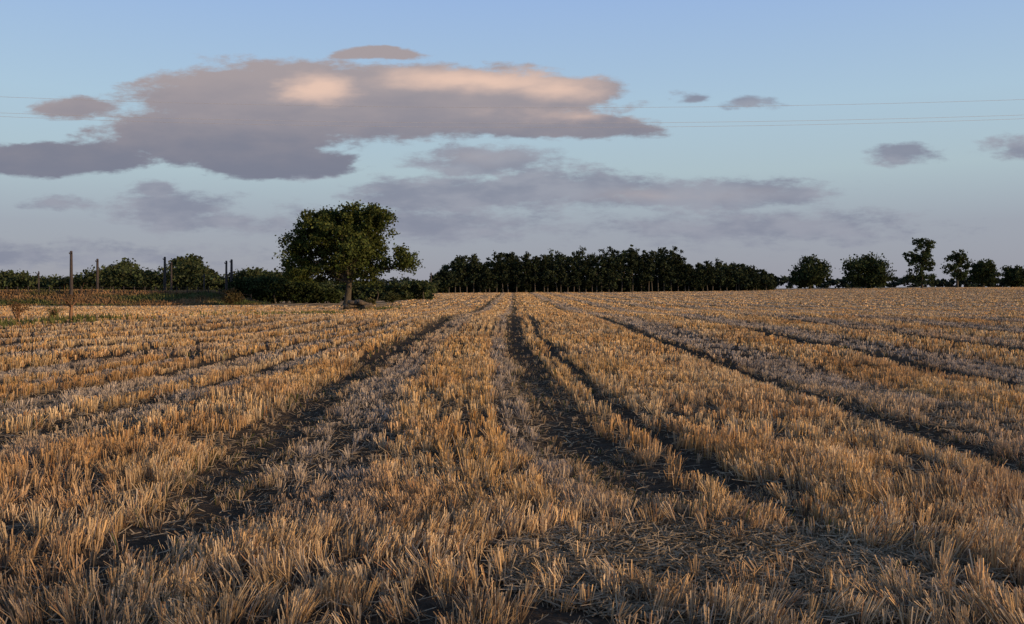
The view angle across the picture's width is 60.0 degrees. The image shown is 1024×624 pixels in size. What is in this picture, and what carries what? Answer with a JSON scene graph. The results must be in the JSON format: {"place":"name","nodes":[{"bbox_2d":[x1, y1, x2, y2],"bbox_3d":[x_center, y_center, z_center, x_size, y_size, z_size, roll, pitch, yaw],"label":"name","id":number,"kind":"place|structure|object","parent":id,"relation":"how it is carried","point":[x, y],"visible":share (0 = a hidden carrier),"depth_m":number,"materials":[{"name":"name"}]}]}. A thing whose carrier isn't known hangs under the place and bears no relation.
{"place":"outdoors","nodes":[
{"label":"outdoors","id":0,"kind":"place"},
{"bbox_2d":[1,269,34,276],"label":"hedgerow tree","id":1,"kind":"object","parent":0,"point":[11,271],"visible":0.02,"depth_m":142.58,"materials":[{"name":"green plant"}]},
{"bbox_2d":[90,257,142,289],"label":"hedgerow tree","id":2,"kind":"object","parent":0,"point":[126,262],"visible":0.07,"depth_m":143.87,"materials":[{"name":"green plant"}]},
{"bbox_2d":[166,253,203,288],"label":"hedgerow tree","id":3,"kind":"object","parent":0,"point":[194,257],"visible":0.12,"depth_m":146.08,"materials":[{"name":"green plant"}]},
{"bbox_2d":[0,287,1023,623],"bbox_3d":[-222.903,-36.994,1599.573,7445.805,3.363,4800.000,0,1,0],"label":"ground","id":4,"kind":"structure","parent":0,"point":[552,433],"depth_m":8.96,"materials":[{"name":"soil"}]},
{"bbox_2d":[4,297,31,318],"bbox_3d":[-22.585,-0.162,40.384,1.229,1.125,1.102,0,1,0],"label":"roadside shrub","id":5,"kind":"object","parent":4,"relation":"on","point":[17,309],"visible":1,"depth_m":40.47,"materials":[{"name":"brown plant"}]},
{"bbox_2d":[43,302,65,317],"bbox_3d":[-21.085,-0.052,41.070,0.893,0.874,0.870,0,1,0],"label":"roadside shrub","id":6,"kind":"object","parent":4,"relation":"on","point":[55,310],"visible":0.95,"depth_m":40.94,"materials":[{"name":"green plant"}]},
{"bbox_2d":[50,284,83,319],"bbox_3d":[-19.852,-0.405,40.046,1.556,1.850,1.383,0,1,0],"label":"bare sapling","id":7,"kind":"object","parent":4,"relation":"on","point":[66,300],"visible":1,"depth_m":39.92,"materials":[{"name":"brown plant"}]},
{"bbox_2d":[69,251,72,294],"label":"utility pole","id":8,"kind":"object","parent":4,"relation":"on","point":[71,272],"visible":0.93,"depth_m":103.79,"materials":[{"name":"brown wood"}]},
{"bbox_2d":[95,259,98,288],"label":"utility pole","id":9,"kind":"object","parent":4,"relation":"on","point":[97,272],"visible":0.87,"depth_m":107.80,"materials":[{"name":"brown wood"}]},
{"bbox_2d":[0,292,221,305],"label":"grass embankment","id":10,"kind":"structure","parent":4,"relation":"on","point":[118,297],"depth_m":103.63,"materials":[{"name":"plant"}]},
{"bbox_2d":[0,289,272,305],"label":"bank grass","id":11,"kind":"structure","parent":10,"relation":"on","point":[137,293],"depth_m":103.55,"materials":[{"name":"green plant"}]},
{"bbox_2d":[0,286,251,300],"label":"post fence","id":12,"kind":"object","parent":4,"relation":"on","point":[38,287],"visible":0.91,"depth_m":104.52,"materials":[{"name":"brown wood"}]},
{"bbox_2d":[163,257,165,289],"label":"utility pole","id":13,"kind":"object","parent":4,"relation":"on","point":[164,279],"visible":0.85,"depth_m":109.83,"materials":[{"name":"brown wood"}]},
{"bbox_2d":[169,262,171,289],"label":"utility pole","id":14,"kind":"object","parent":4,"relation":"on","point":[171,277],"visible":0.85,"depth_m":117.84,"materials":[{"name":"brown wood"}]},
{"bbox_2d":[0,306,403,328],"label":"field margin weeds","id":15,"kind":"object","parent":4,"relation":"on","point":[4,323],"visible":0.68,"depth_m":40.60,"materials":[{"name":"green plant"}]},
{"bbox_2d":[0,257,439,300],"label":"hedgerow","id":16,"kind":"object","parent":4,"relation":"on","point":[134,276],"visible":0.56,"depth_m":134.52,"materials":[{"name":"green plant"}]},
{"bbox_2d":[224,261,227,289],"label":"utility pole","id":17,"kind":"object","parent":4,"relation":"on","point":[226,284],"visible":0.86,"depth_m":107.82,"materials":[{"name":"brown wood"}]},
{"bbox_2d":[230,259,232,287],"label":"utility pole","id":18,"kind":"object","parent":4,"relation":"on","point":[231,269],"visible":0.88,"depth_m":110.79,"materials":[{"name":"brown wood"}]},
{"bbox_2d":[221,287,243,304],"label":"bramble bush","id":19,"kind":"object","parent":4,"relation":"on","point":[231,296],"visible":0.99,"depth_m":99.64,"materials":[{"name":"green plant"}]},
{"bbox_2d":[220,272,344,303],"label":"dark hedge","id":20,"kind":"object","parent":4,"relation":"on","point":[266,288],"visible":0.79,"depth_m":110.25,"materials":[{"name":"green plant"}]},
{"bbox_2d":[272,200,424,304],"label":"oak tree","id":21,"kind":"object","parent":4,"relation":"on","point":[351,238],"visible":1,"depth_m":98.33,"materials":[{"name":"green plant"}]},
{"bbox_2d":[334,300,374,309],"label":"tree stump and logs","id":22,"kind":"object","parent":4,"relation":"on","point":[357,304],"visible":0.91,"depth_m":82.35,"materials":[{"name":"brown wood"}]},
{"bbox_2d":[364,297,376,304],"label":"bramble bush","id":23,"kind":"object","parent":4,"relation":"on","point":[371,300],"visible":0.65,"depth_m":96.66,"materials":[{"name":"green plant"}]},
{"bbox_2d":[382,292,400,302],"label":"bramble bush","id":24,"kind":"object","parent":4,"relation":"on","point":[391,297],"visible":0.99,"depth_m":117.52,"materials":[{"name":"green plant"}]},
{"bbox_2d":[0,287,1023,623],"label":"wheat stubble","id":25,"kind":"object","parent":4,"relation":"on","point":[978,539],"visible":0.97,"depth_m":7.95,"materials":[{"name":"beige plant"}]},
{"bbox_2d":[52,275,1022,289],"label":"distant treeline","id":26,"kind":"object","parent":4,"relation":"on","point":[903,281],"visible":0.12,"depth_m":326.38,"materials":[{"name":"green plant"}]},
{"bbox_2d":[429,244,777,292],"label":"distant woodland","id":27,"kind":"object","parent":4,"relation":"on","point":[613,272],"visible":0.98,"depth_m":245.67,"materials":[{"name":"green plant"}]},
{"bbox_2d":[788,254,835,288],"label":"tree","id":28,"kind":"object","parent":4,"relation":"on","point":[812,271],"visible":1,"depth_m":259.28,"materials":[{"name":"green plant"}]},
{"bbox_2d":[839,251,896,288],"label":"tree","id":29,"kind":"object","parent":4,"relation":"on","point":[868,271],"visible":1,"depth_m":260.14,"materials":[{"name":"green plant"}]},
{"bbox_2d":[901,237,936,287],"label":"tree","id":30,"kind":"object","parent":4,"relation":"on","point":[923,261],"visible":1,"depth_m":260.94,"materials":[{"name":"green plant"}]},
{"bbox_2d":[940,249,975,287],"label":"tree","id":31,"kind":"object","parent":4,"relation":"on","point":[960,259],"visible":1,"depth_m":266.95,"materials":[{"name":"green plant"}]},
{"bbox_2d":[967,258,1002,286],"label":"tree","id":32,"kind":"object","parent":4,"relation":"on","point":[982,272],"visible":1,"depth_m":272.65,"materials":[{"name":"green plant"}]},
{"bbox_2d":[998,265,1023,286],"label":"tree","id":33,"kind":"object","parent":4,"relation":"on","point":[1014,276],"visible":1,"depth_m":278.89,"materials":[{"name":"green plant"}]},
{"bbox_3d":[-44.000,-5.306,42.088,0.345,12.344,1.400,0,1,0],"label":"utility pole","id":34,"kind":"object","parent":4,"relation":"on","visible":0},
{"bbox_2d":[0,97,1023,127],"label":"power lines","id":35,"kind":"object","parent":34,"relation":"attached to","point":[518,107],"visible":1,"depth_m":41.80,"materials":[{"name":"metal"}]},
{"bbox_2d":[0,0,1023,288],"label":"sky","id":36,"kind":"structure","parent":0,"point":[731,189],"materials":[{"name":"blue"}]}
]}

